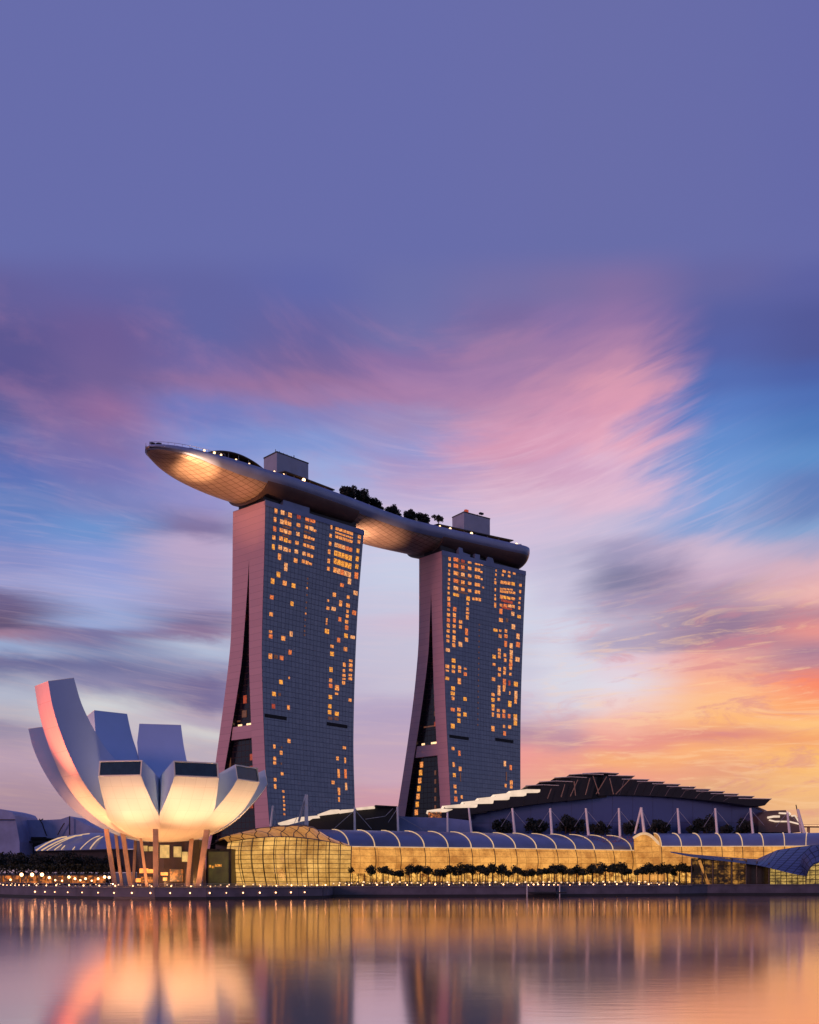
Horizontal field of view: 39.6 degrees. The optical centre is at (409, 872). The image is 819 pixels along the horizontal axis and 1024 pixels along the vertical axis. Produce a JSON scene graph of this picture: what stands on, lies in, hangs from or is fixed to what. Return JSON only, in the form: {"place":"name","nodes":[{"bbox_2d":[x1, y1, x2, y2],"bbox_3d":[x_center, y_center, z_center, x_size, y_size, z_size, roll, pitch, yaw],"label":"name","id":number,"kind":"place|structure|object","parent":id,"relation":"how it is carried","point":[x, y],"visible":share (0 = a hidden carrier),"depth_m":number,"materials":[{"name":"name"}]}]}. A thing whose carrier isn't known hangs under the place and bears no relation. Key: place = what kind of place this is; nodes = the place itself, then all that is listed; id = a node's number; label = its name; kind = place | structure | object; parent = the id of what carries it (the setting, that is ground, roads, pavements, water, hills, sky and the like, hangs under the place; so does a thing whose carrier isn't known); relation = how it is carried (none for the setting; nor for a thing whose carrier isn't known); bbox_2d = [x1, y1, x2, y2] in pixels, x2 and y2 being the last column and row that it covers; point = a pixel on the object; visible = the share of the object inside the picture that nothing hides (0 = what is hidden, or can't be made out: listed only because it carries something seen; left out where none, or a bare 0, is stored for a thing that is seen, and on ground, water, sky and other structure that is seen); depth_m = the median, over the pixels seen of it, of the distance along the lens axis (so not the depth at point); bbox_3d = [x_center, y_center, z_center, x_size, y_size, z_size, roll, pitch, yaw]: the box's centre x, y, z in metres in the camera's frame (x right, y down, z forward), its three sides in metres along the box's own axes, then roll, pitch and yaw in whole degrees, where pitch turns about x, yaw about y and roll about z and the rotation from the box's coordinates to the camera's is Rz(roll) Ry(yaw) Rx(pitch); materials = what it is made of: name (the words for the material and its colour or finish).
{"place":"outdoors","nodes":[
{"label":"outdoors","id":0,"kind":"place"},
{"bbox_2d":[34,833,136,871],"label":"ribbed roof","id":1,"kind":"structure","parent":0,"point":[88,842],"depth_m":474.00,"materials":[{"name":"metal"}]},
{"bbox_2d":[202,496,363,880],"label":"hotel tower","id":2,"kind":"structure","parent":0,"point":[287,723],"depth_m":575.44,"materials":[{"name":"grey glass"}]},
{"bbox_2d":[274,512,338,764],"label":"dim window","id":3,"kind":"structure","parent":2,"relation":"in","point":[275,656],"depth_m":577.02,"materials":[{"name":"brown glass"}]},
{"bbox_2d":[269,509,360,814],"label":"small lit window","id":4,"kind":"structure","parent":2,"relation":"in","point":[285,521],"depth_m":589.69,"materials":[{"name":"orange"}]},
{"bbox_2d":[145,444,529,568],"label":"rooftop deck","id":5,"kind":"structure","parent":2,"relation":"on","point":[234,482],"depth_m":579.45,"materials":[{"name":"light grey metal panels"},{"name":"painted metal"}]},
{"bbox_2d":[209,450,261,467],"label":"restaurant canopy","id":6,"kind":"object","parent":5,"relation":"on","point":[234,455],"visible":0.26,"depth_m":548.98,"materials":[{"name":"brown"}]},
{"bbox_2d":[263,449,308,478],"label":"rooftop structure","id":7,"kind":"object","parent":5,"relation":"on","point":[277,461],"visible":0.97,"depth_m":577.90,"materials":[{"name":"concrete"}]},
{"bbox_2d":[278,471,334,490],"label":"terrace canopy","id":8,"kind":"object","parent":5,"relation":"on","point":[301,478],"visible":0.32,"depth_m":576.24,"materials":[{"name":"brown"}]},
{"bbox_2d":[340,485,356,496],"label":"garden tree","id":9,"kind":"object","parent":5,"relation":"on","point":[346,491],"visible":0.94,"depth_m":600.27,"materials":[{"name":"green plant"}]},
{"bbox_2d":[353,488,368,501],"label":"garden tree","id":10,"kind":"object","parent":5,"relation":"on","point":[361,494],"visible":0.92,"depth_m":606.04,"materials":[{"name":"green plant"}]},
{"bbox_2d":[369,497,381,507],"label":"garden tree","id":11,"kind":"object","parent":5,"relation":"on","point":[375,502],"visible":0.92,"depth_m":617.10,"materials":[{"name":"green plant"}]},
{"bbox_2d":[384,504,397,512],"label":"garden tree","id":12,"kind":"object","parent":5,"relation":"on","point":[392,508],"visible":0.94,"depth_m":627.13,"materials":[{"name":"green plant"}]},
{"bbox_2d":[403,509,415,519],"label":"garden tree","id":13,"kind":"object","parent":5,"relation":"on","point":[410,514],"visible":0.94,"depth_m":636.82,"materials":[{"name":"green plant"}]},
{"bbox_2d":[416,512,428,521],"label":"garden tree","id":14,"kind":"object","parent":5,"relation":"on","point":[421,517],"visible":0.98,"depth_m":642.29,"materials":[{"name":"green plant"}]},
{"bbox_2d":[452,509,489,537],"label":"rooftop structure","id":15,"kind":"object","parent":5,"relation":"on","point":[465,519],"visible":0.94,"depth_m":668.79,"materials":[{"name":"concrete"}]},
{"bbox_2d":[434,524,513,541],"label":"terrace canopy","id":16,"kind":"object","parent":5,"relation":"on","point":[482,534],"visible":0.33,"depth_m":667.17,"materials":[{"name":"brown"}]},
{"bbox_2d":[278,805,396,830],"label":"theatre roof","id":17,"kind":"structure","parent":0,"point":[378,817],"depth_m":476.60,"materials":[{"name":"grey"}]},
{"bbox_2d":[0,873,691,887],"bbox_3d":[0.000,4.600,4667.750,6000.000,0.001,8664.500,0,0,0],"label":"ground","id":18,"kind":"structure","parent":0,"point":[124,875],"depth_m":396.40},
{"bbox_2d":[2,852,27,883],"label":"promenade tree","id":19,"kind":"object","parent":18,"relation":"on","point":[18,858],"visible":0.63,"depth_m":423.69,"materials":[{"name":"green plant"}]},
{"bbox_2d":[0,809,37,856],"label":"ferry hall","id":20,"kind":"structure","parent":18,"relation":"on","point":[15,837],"depth_m":640.00,"materials":[{"name":"metal"}]},
{"bbox_2d":[28,854,54,883],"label":"promenade tree","id":21,"kind":"object","parent":18,"relation":"on","point":[41,859],"visible":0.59,"depth_m":423.64,"materials":[{"name":"green plant"}]},
{"bbox_2d":[0,874,106,882],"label":"promenade arcade","id":22,"kind":"object","parent":18,"relation":"on","point":[31,879],"visible":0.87,"depth_m":400.00,"materials":[{"name":"brown"}]},
{"bbox_2d":[0,863,111,884],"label":"undergrowth","id":23,"kind":"object","parent":18,"relation":"on","point":[104,868],"visible":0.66,"depth_m":408.50,"materials":[{"name":"green plant"}]},
{"bbox_2d":[53,850,81,875],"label":"promenade tree","id":24,"kind":"object","parent":18,"relation":"on","point":[66,857],"visible":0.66,"depth_m":422.85,"materials":[{"name":"green plant"}]},
{"bbox_2d":[27,816,122,854],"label":"long hall","id":25,"kind":"structure","parent":18,"relation":"on","point":[41,831],"depth_m":660.00,"materials":[{"name":"metal"}]},
{"bbox_2d":[82,855,103,875],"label":"promenade tree","id":26,"kind":"object","parent":18,"relation":"on","point":[88,859],"visible":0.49,"depth_m":423.11,"materials":[{"name":"green plant"}]},
{"bbox_2d":[103,854,123,883],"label":"promenade tree","id":27,"kind":"object","parent":18,"relation":"on","point":[115,862],"visible":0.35,"depth_m":441.46,"materials":[{"name":"green plant"}]},
{"bbox_2d":[28,678,267,886],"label":"lotus museum","id":28,"kind":"structure","parent":18,"relation":"on","point":[162,802],"depth_m":359.96,"materials":[{"name":"white concrete"}]},
{"bbox_2d":[160,845,168,857],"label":"lobby window","id":29,"kind":"structure","parent":28,"relation":"in","point":[164,849],"depth_m":374.74,"materials":[{"name":"yellow"}]},
{"bbox_2d":[170,869,182,880],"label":"lobby window","id":30,"kind":"structure","parent":28,"relation":"in","point":[175,874],"depth_m":374.56,"materials":[{"name":"brown"}]},
{"bbox_2d":[5,883,321,887],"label":"railing","id":31,"kind":"object","parent":18,"relation":"on","point":[125,885],"visible":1,"depth_m":342.45,"materials":[{"name":"metal"}]},
{"bbox_2d":[206,849,236,885],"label":"entrance box","id":32,"kind":"object","parent":18,"relation":"on","point":[220,867],"visible":0.94,"depth_m":391.80,"materials":[{"name":"glass"}]},
{"bbox_2d":[216,840,227,848],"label":"podium","id":33,"kind":"object","parent":18,"relation":"on","point":[222,844],"visible":0.08,"depth_m":439.31,"materials":[{"name":"concrete"}]},
{"bbox_2d":[294,794,316,825],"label":"mast","id":34,"kind":"object","parent":33,"relation":"on","point":[305,802],"visible":0.83,"depth_m":451.63,"materials":[{"name":"metal"}]},
{"bbox_2d":[491,818,507,832],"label":"terrace tree","id":35,"kind":"object","parent":33,"relation":"on","point":[496,824],"visible":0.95,"depth_m":491.54,"materials":[{"name":"green plant"}]},
{"bbox_2d":[496,821,512,832],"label":"terrace tree","id":36,"kind":"object","parent":33,"relation":"on","point":[509,826],"visible":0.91,"depth_m":492.16,"materials":[{"name":"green plant"}]},
{"bbox_2d":[501,808,525,832],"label":"mast","id":37,"kind":"object","parent":33,"relation":"on","point":[513,821],"visible":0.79,"depth_m":479.62,"materials":[{"name":"metal"}]},
{"bbox_2d":[524,817,544,833],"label":"terrace tree","id":38,"kind":"object","parent":33,"relation":"on","point":[528,826],"visible":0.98,"depth_m":492.39,"materials":[{"name":"green plant"}]},
{"bbox_2d":[531,819,548,833],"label":"terrace tree","id":39,"kind":"object","parent":33,"relation":"on","point":[545,826],"visible":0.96,"depth_m":492.53,"materials":[{"name":"green plant"}]},
{"bbox_2d":[539,808,562,833],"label":"mast","id":40,"kind":"object","parent":33,"relation":"on","point":[551,824],"visible":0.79,"depth_m":479.61,"materials":[{"name":"metal"}]},
{"bbox_2d":[553,818,569,834],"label":"terrace tree","id":41,"kind":"object","parent":33,"relation":"on","point":[560,827],"visible":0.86,"depth_m":493.31,"materials":[{"name":"green plant"}]},
{"bbox_2d":[560,814,578,833],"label":"terrace tree","id":42,"kind":"object","parent":33,"relation":"on","point":[570,822],"visible":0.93,"depth_m":491.11,"materials":[{"name":"green plant"}]},
{"bbox_2d":[570,819,585,834],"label":"terrace tree","id":43,"kind":"object","parent":33,"relation":"on","point":[581,827],"visible":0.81,"depth_m":491.88,"materials":[{"name":"green plant"}]},
{"bbox_2d":[574,808,596,834],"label":"mast","id":44,"kind":"object","parent":33,"relation":"on","point":[587,822],"visible":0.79,"depth_m":479.62,"materials":[{"name":"metal"}]},
{"bbox_2d":[589,820,604,834],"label":"terrace tree","id":45,"kind":"object","parent":33,"relation":"on","point":[592,827],"visible":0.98,"depth_m":492.83,"materials":[{"name":"green plant"}]},
{"bbox_2d":[426,772,771,836],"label":"convention hall","id":46,"kind":"structure","parent":33,"relation":"on","point":[603,796],"depth_m":505.01,"materials":[{"name":"grey metal"}]},
{"bbox_2d":[399,816,471,831],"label":"roof","id":47,"kind":"structure","parent":46,"relation":"attached to","point":[425,824],"depth_m":484.00,"materials":[{"name":"paint"}]},
{"bbox_2d":[567,835,633,841],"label":"planting","id":48,"kind":"object","parent":33,"relation":"on","point":[612,840],"visible":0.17,"depth_m":470.02,"materials":[{"name":"green plant"}]},
{"bbox_2d":[595,822,611,835],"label":"terrace tree","id":49,"kind":"object","parent":33,"relation":"on","point":[606,830],"visible":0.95,"depth_m":492.70,"materials":[{"name":"green plant"}]},
{"bbox_2d":[607,808,629,837],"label":"mast","id":50,"kind":"object","parent":33,"relation":"on","point":[619,822],"visible":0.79,"depth_m":479.62,"materials":[{"name":"metal"}]},
{"bbox_2d":[621,820,639,835],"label":"terrace tree","id":51,"kind":"object","parent":33,"relation":"on","point":[628,828],"visible":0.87,"depth_m":492.46,"materials":[{"name":"green plant"}]},
{"bbox_2d":[646,819,664,832],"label":"terrace tree","id":52,"kind":"object","parent":33,"relation":"on","point":[654,827],"visible":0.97,"depth_m":493.13,"materials":[{"name":"green plant"}]},
{"bbox_2d":[658,819,670,832],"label":"terrace tree","id":53,"kind":"object","parent":33,"relation":"on","point":[662,825],"visible":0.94,"depth_m":491.55,"materials":[{"name":"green plant"}]},
{"bbox_2d":[686,824,699,832],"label":"terrace tree","id":54,"kind":"object","parent":33,"relation":"on","point":[690,829],"visible":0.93,"depth_m":492.10,"materials":[{"name":"green plant"}]},
{"bbox_2d":[695,819,711,832],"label":"terrace tree","id":55,"kind":"object","parent":33,"relation":"on","point":[700,828],"visible":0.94,"depth_m":492.12,"materials":[{"name":"green plant"}]},
{"bbox_2d":[692,814,715,832],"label":"terrace tree","id":56,"kind":"object","parent":33,"relation":"on","point":[711,822],"visible":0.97,"depth_m":492.29,"materials":[{"name":"green plant"}]},
{"bbox_2d":[704,808,727,832],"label":"mast","id":57,"kind":"object","parent":33,"relation":"on","point":[716,822],"visible":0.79,"depth_m":479.61,"materials":[{"name":"metal"}]},
{"bbox_2d":[718,823,733,832],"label":"terrace tree","id":58,"kind":"object","parent":33,"relation":"on","point":[727,828],"visible":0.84,"depth_m":492.74,"materials":[{"name":"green plant"}]},
{"bbox_2d":[736,817,754,832],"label":"terrace tree","id":59,"kind":"object","parent":33,"relation":"on","point":[746,824],"visible":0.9,"depth_m":491.57,"materials":[{"name":"green plant"}]},
{"bbox_2d":[739,808,763,832],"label":"mast","id":60,"kind":"object","parent":33,"relation":"on","point":[751,820],"visible":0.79,"depth_m":479.62,"materials":[{"name":"metal"}]},
{"bbox_2d":[797,809,805,832],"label":"mast","id":61,"kind":"object","parent":33,"relation":"on","point":[800,821],"visible":0.76,"depth_m":479.59,"materials":[{"name":"metal"}]},
{"bbox_2d":[209,825,351,885],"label":"glass nose","id":62,"kind":"object","parent":18,"relation":"on","point":[279,855],"visible":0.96,"depth_m":388.82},
{"bbox_2d":[364,865,375,885],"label":"mall tree","id":63,"kind":"object","parent":18,"relation":"on","point":[371,870],"visible":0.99,"depth_m":389.69,"materials":[{"name":"green plant"}]},
{"bbox_2d":[376,866,388,885],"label":"mall tree","id":64,"kind":"object","parent":18,"relation":"on","point":[383,869],"visible":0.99,"depth_m":392.41,"materials":[{"name":"green plant"}]},
{"bbox_2d":[405,863,415,885],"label":"mall tree","id":65,"kind":"object","parent":18,"relation":"on","point":[410,869],"visible":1,"depth_m":394.26,"materials":[{"name":"green plant"}]},
{"bbox_2d":[414,864,426,885],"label":"mall tree","id":66,"kind":"object","parent":18,"relation":"on","point":[419,869],"visible":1,"depth_m":395.50,"materials":[{"name":"green plant"}]},
{"bbox_2d":[444,865,458,884],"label":"mall tree","id":67,"kind":"object","parent":18,"relation":"on","point":[449,869],"visible":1,"depth_m":399.85,"materials":[{"name":"green plant"}]},
{"bbox_2d":[398,545,525,816],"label":"hotel tower","id":68,"kind":"structure","parent":18,"relation":"on","point":[463,744],"depth_m":661.72,"materials":[{"name":"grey glass"}]},
{"bbox_2d":[446,557,521,798],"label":"small lit window","id":69,"kind":"structure","parent":68,"relation":"in","point":[449,558],"depth_m":674.44,"materials":[{"name":"orange"}]},
{"bbox_2d":[457,559,521,780],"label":"dim window","id":70,"kind":"structure","parent":68,"relation":"in","point":[459,559],"depth_m":657.53,"materials":[{"name":"brown glass"}]},
{"bbox_2d":[457,862,471,884],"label":"mall tree","id":71,"kind":"object","parent":18,"relation":"on","point":[465,868],"visible":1,"depth_m":398.80,"materials":[{"name":"green plant"}]},
{"bbox_2d":[317,829,636,884],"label":"mall wing","id":72,"kind":"structure","parent":18,"relation":"on","point":[402,850],"depth_m":434.30,"materials":[{"name":"yellow glass"}]},
{"bbox_2d":[487,862,496,884],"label":"mall tree","id":73,"kind":"object","parent":18,"relation":"on","point":[492,868],"visible":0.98,"depth_m":399.71,"materials":[{"name":"green plant"}]},
{"bbox_2d":[496,864,507,882],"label":"mall tree","id":74,"kind":"object","parent":18,"relation":"on","point":[501,868],"visible":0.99,"depth_m":402.11,"materials":[{"name":"green plant"}]},
{"bbox_2d":[332,882,678,885],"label":"railing","id":75,"kind":"object","parent":18,"relation":"on","point":[364,884],"visible":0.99,"depth_m":380.11,"materials":[{"name":"metal"}]},
{"bbox_2d":[337,880,685,885],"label":"hedge","id":76,"kind":"object","parent":18,"relation":"on","point":[505,882],"visible":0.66,"depth_m":405.00,"materials":[{"name":"green plant"}]},
{"bbox_2d":[510,865,523,883],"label":"mall tree","id":77,"kind":"object","parent":18,"relation":"on","point":[517,870],"visible":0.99,"depth_m":404.04,"materials":[{"name":"green plant"}]},
{"bbox_2d":[549,864,560,883],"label":"mall tree","id":78,"kind":"object","parent":18,"relation":"on","point":[554,869],"visible":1,"depth_m":404.19,"materials":[{"name":"green plant"}]},
{"bbox_2d":[578,867,588,884],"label":"mall tree","id":79,"kind":"object","parent":18,"relation":"on","point":[582,871],"visible":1,"depth_m":405.18,"materials":[{"name":"green plant"}]},
{"bbox_2d":[591,866,604,884],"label":"mall tree","id":80,"kind":"object","parent":18,"relation":"on","point":[599,870],"visible":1,"depth_m":407.02,"materials":[{"name":"green plant"}]},
{"bbox_2d":[597,862,612,884],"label":"mall tree","id":81,"kind":"object","parent":18,"relation":"on","point":[606,868],"visible":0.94,"depth_m":409.25,"materials":[{"name":"green plant"}]},
{"bbox_2d":[609,861,620,880],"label":"mall tree","id":82,"kind":"object","parent":18,"relation":"on","point":[614,869],"visible":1,"depth_m":408.24,"materials":[{"name":"green plant"}]},
{"bbox_2d":[618,862,627,880],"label":"mall tree","id":83,"kind":"object","parent":18,"relation":"on","point":[624,868],"visible":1,"depth_m":407.64,"materials":[{"name":"green plant"}]},
{"bbox_2d":[633,832,665,883],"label":"glass link","id":84,"kind":"object","parent":18,"relation":"on","point":[646,846],"visible":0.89,"depth_m":462.75,"materials":[{"name":"yellow"}]},
{"bbox_2d":[644,862,655,884],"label":"mall tree","id":85,"kind":"object","parent":18,"relation":"on","point":[649,866],"visible":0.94,"depth_m":414.44,"materials":[{"name":"green plant"}]},
{"bbox_2d":[659,862,675,884],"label":"mall tree","id":86,"kind":"object","parent":18,"relation":"on","point":[670,869],"visible":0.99,"depth_m":411.17,"materials":[{"name":"green plant"}]},
{"bbox_2d":[679,862,693,884],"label":"mall tree","id":87,"kind":"object","parent":18,"relation":"on","point":[685,868],"visible":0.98,"depth_m":412.36,"materials":[{"name":"green plant"}]},
{"bbox_2d":[652,832,818,883],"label":"mall wing","id":88,"kind":"structure","parent":18,"relation":"on","point":[747,845],"depth_m":451.92,"materials":[{"name":"glass"}]},
{"bbox_2d":[666,808,690,832],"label":"mast","id":89,"kind":"object","parent":88,"relation":"on","point":[678,822],"visible":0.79,"depth_m":479.62,"materials":[{"name":"metal"}]},
{"bbox_2d":[670,845,818,883],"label":"lakeside pavilion","id":90,"kind":"structure","parent":18,"relation":"on","point":[796,865],"depth_m":414.00,"materials":[{"name":"glass"}]},
{"bbox_2d":[0,888,818,1023],"bbox_3d":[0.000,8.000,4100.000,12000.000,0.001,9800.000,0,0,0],"label":"water","id":91,"kind":"structure","parent":0,"point":[723,959],"depth_m":103.20,"materials":[{"name":"liquid"}]},
{"bbox_2d":[0,894,331,898],"bbox_3d":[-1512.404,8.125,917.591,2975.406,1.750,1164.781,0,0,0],"label":"quay wall foot","id":92,"kind":"object","parent":91,"relation":"in","point":[99,897],"visible":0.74,"depth_m":343.02},
{"bbox_2d":[0,887,332,896],"bbox_3d":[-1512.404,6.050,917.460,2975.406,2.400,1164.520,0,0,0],"label":"quay wall","id":93,"kind":"structure","parent":92,"relation":"on","point":[164,892],"depth_m":341.46,"materials":[{"name":"concrete"}]},
{"bbox_2d":[0,886,333,888],"bbox_3d":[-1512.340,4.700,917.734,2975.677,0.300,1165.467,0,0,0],"label":"quay kerb","id":94,"kind":"structure","parent":93,"relation":"on","point":[169,888],"depth_m":340.87,"materials":[{"name":"concrete"}]},
{"bbox_2d":[332,893,690,896],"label":"quay wall foot","id":95,"kind":"object","parent":91,"relation":"in","point":[508,895],"visible":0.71,"depth_m":373.13},
{"bbox_2d":[333,886,691,894],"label":"quay wall","id":96,"kind":"structure","parent":95,"relation":"on","point":[477,890],"depth_m":372.73,"materials":[{"name":"concrete"}]},
{"bbox_2d":[334,885,690,886],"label":"quay kerb","id":97,"kind":"structure","parent":96,"relation":"on","point":[509,886],"depth_m":372.67,"materials":[{"name":"concrete"}]},
{"bbox_2d":[691,893,818,895],"bbox_3d":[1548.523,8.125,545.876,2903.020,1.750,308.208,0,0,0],"label":"quay wall foot","id":98,"kind":"object","parent":91,"relation":"in","point":[754,894],"visible":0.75,"depth_m":399.09},
{"bbox_2d":[692,885,818,892],"bbox_3d":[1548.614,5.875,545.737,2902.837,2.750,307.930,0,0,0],"label":"quay wall","id":99,"kind":"structure","parent":98,"relation":"on","point":[755,888],"depth_m":398.83,"materials":[{"name":"concrete"}]},
{"bbox_2d":[690,884,818,884],"bbox_3d":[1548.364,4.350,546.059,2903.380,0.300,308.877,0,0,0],"label":"quay kerb","id":100,"kind":"structure","parent":99,"relation":"on","point":[754,884],"depth_m":398.60,"materials":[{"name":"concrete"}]},
{"bbox_2d":[0,0,818,872],"label":"sky","id":101,"kind":"structure","parent":0,"point":[548,270],"materials":[{"name":"blue"}]},
{"bbox_2d":[634,807,650,833],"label":"mast","id":102,"kind":"object","parent":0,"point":[641,812],"visible":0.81,"depth_m":471.85,"materials":[{"name":"metal"}]},
{"bbox_2d":[753,810,799,832],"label":"hall annex","id":103,"kind":"object","parent":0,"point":[770,820],"visible":0.65,"depth_m":500.00,"materials":[{"name":"grey metal"}]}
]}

